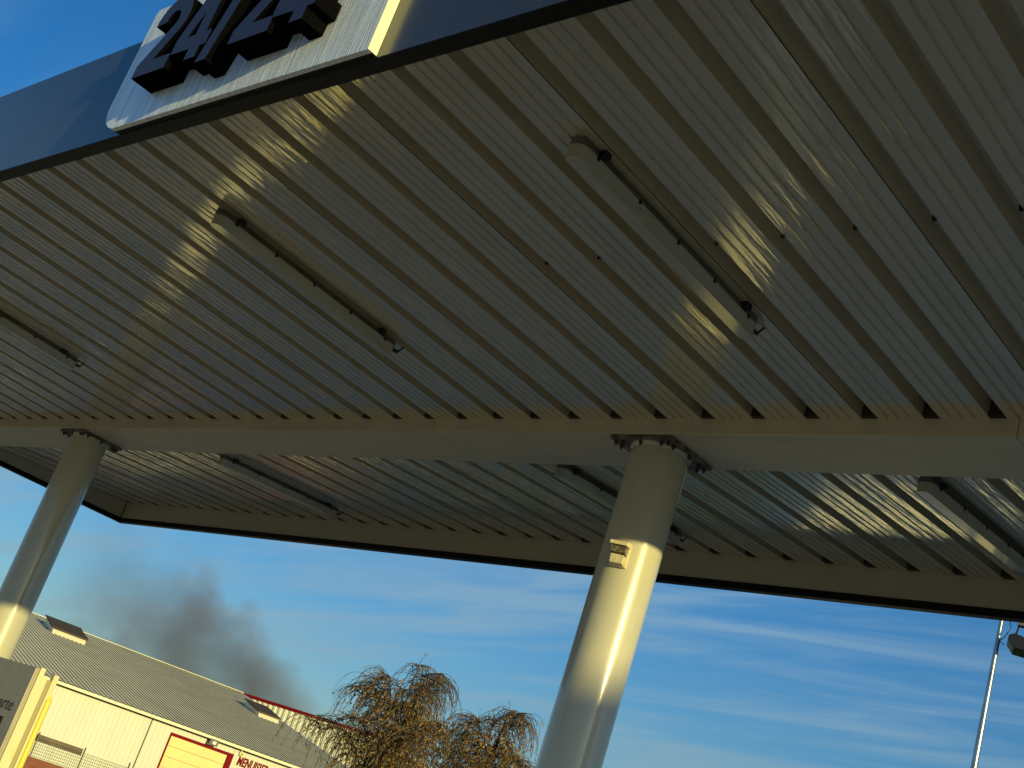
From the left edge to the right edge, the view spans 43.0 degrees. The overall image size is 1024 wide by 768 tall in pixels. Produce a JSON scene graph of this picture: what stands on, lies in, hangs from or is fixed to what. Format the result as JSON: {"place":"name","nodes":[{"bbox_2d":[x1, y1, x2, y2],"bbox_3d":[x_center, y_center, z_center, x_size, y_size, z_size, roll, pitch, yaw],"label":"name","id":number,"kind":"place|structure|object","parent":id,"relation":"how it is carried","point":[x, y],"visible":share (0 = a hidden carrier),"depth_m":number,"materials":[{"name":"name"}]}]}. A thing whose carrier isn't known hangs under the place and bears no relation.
{"place":"outdoors","nodes":[
{"label":"outdoors","id":0,"kind":"place"},
{"bbox_2d":[11,612,346,767],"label":"warehouse","id":1,"kind":"structure","parent":0,"point":[116,705],"depth_m":56.58,"materials":[{"name":"beige metal"}]},
{"bbox_2d":[157,732,233,767],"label":"loading door","id":2,"kind":"structure","parent":1,"relation":"in","point":[179,751],"depth_m":54.67,"materials":[{"name":"beige metal"}]},
{"bbox_2d":[206,738,218,746],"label":"wall floodlight","id":3,"kind":"object","parent":1,"relation":"attached to","point":[213,742],"depth_m":54.87,"materials":[{"name":"grey paint"}]},
{"bbox_2d":[229,688,424,767],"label":"workshop building","id":4,"kind":"structure","parent":0,"point":[283,712],"depth_m":85.96,"materials":[{"name":"red paint"}]},
{"bbox_2d":[0,0,1023,767],"label":"sky","id":5,"kind":"structure","parent":0,"point":[717,678],"materials":[{"name":"blue"}]},
{"label":"forecourt","id":6,"kind":"structure","parent":0,"visible":0},
{"bbox_2d":[0,657,58,767],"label":"payment terminal","id":7,"kind":"object","parent":6,"relation":"on","point":[26,691],"visible":1,"depth_m":8.26,"materials":[{"name":"metal"}]},
{"bbox_2d":[23,756,63,767],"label":"brick wall","id":8,"kind":"structure","parent":6,"relation":"on","point":[31,762],"depth_m":24.20,"materials":[{"name":"brick"}]},
{"bbox_2d":[29,732,130,767],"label":"fence","id":9,"kind":"object","parent":8,"relation":"on","point":[82,755],"visible":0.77,"depth_m":24.58,"materials":[{"name":"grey metal"}]},
{"bbox_2d":[35,734,82,754],"bbox_3d":[-8.669,6.760,24.519,1.200,0.130,0.020,29,-22,-25],"label":"brown board","id":10,"kind":"object","parent":9,"relation":"attached to","point":[74,748],"visible":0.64,"depth_m":24.58,"materials":[{"name":"brown wood"}]},
{"bbox_2d":[272,653,471,767],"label":"weeping tree","id":11,"kind":"object","parent":6,"relation":"on","point":[402,738],"visible":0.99,"depth_m":23.84,"materials":[{"name":"brown plant"}]},
{"bbox_2d":[406,702,544,767],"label":"weeping tree","id":12,"kind":"object","parent":6,"relation":"on","point":[491,755],"visible":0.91,"depth_m":24.89,"materials":[{"name":"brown plant"}]},
{"bbox_2d":[0,0,1023,767],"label":"canopy","id":13,"kind":"object","parent":6,"relation":"on","point":[830,192],"visible":0.92,"depth_m":6.18,"materials":[{"name":"metal"}]},
{"bbox_2d":[0,311,84,369],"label":"light fixture","id":14,"kind":"object","parent":13,"relation":"attached to","point":[38,342],"visible":1,"depth_m":9.33,"materials":[{"name":"white"}]},
{"bbox_2d":[106,0,399,133],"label":"sign","id":15,"kind":"object","parent":13,"relation":"attached to","point":[193,55],"visible":1,"depth_m":4.84,"materials":[{"name":"white metal"}]},
{"bbox_2d":[218,455,343,517],"bbox_3d":[-1.968,0.900,11.188,0.124,0.158,1.365,-2,-28,44],"label":"light fixture","id":16,"kind":"object","parent":13,"relation":"attached to","point":[269,482],"visible":1,"depth_m":11.11,"materials":[{"name":"white"}]},
{"bbox_2d":[211,208,403,356],"bbox_3d":[-1.030,-0.491,6.741,0.124,0.142,1.335,-2,-28,44],"label":"light fixture","id":17,"kind":"object","parent":13,"relation":"attached to","point":[239,233],"visible":1,"depth_m":6.66,"materials":[{"name":"white"}]},
{"bbox_2d":[608,539,631,568],"bbox_3d":[0.541,0.854,6.582,0.096,0.130,0.098,10,-22,24],"label":"motion sensor","id":18,"kind":"object","parent":13,"relation":"attached to","point":[620,554],"visible":1,"depth_m":6.56,"materials":[{"name":"plastic"}]},
{"bbox_2d":[554,464,687,545],"bbox_3d":[0.737,0.807,8.491,0.124,0.159,1.385,-2,-28,44],"label":"light fixture","id":19,"kind":"object","parent":13,"relation":"attached to","point":[576,478],"visible":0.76,"depth_m":8.22,"materials":[{"name":"white"}]},
{"bbox_2d":[566,136,764,339],"bbox_3d":[0.639,-0.532,5.122,0.124,0.143,1.345,-2,-28,44],"label":"light fixture","id":20,"kind":"object","parent":13,"relation":"attached to","point":[606,181],"visible":1,"depth_m":5.03,"materials":[{"name":"white"}]},
{"bbox_2d":[917,476,1023,575],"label":"light fixture","id":21,"kind":"object","parent":13,"relation":"attached to","point":[942,499],"visible":0.98,"depth_m":6.69,"materials":[{"name":"white"}]},
{"bbox_2d":[970,620,1023,767],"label":"light pole","id":22,"kind":"object","parent":6,"relation":"on","point":[979,739],"visible":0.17,"depth_m":16.38,"materials":[{"name":"metal"}]},
{"bbox_2d":[999,622,1023,657],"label":"pole floodlight","id":23,"kind":"object","parent":22,"relation":"hanging from","point":[1015,643],"visible":0.92,"depth_m":16.38,"materials":[{"name":"black metal"}]}
]}

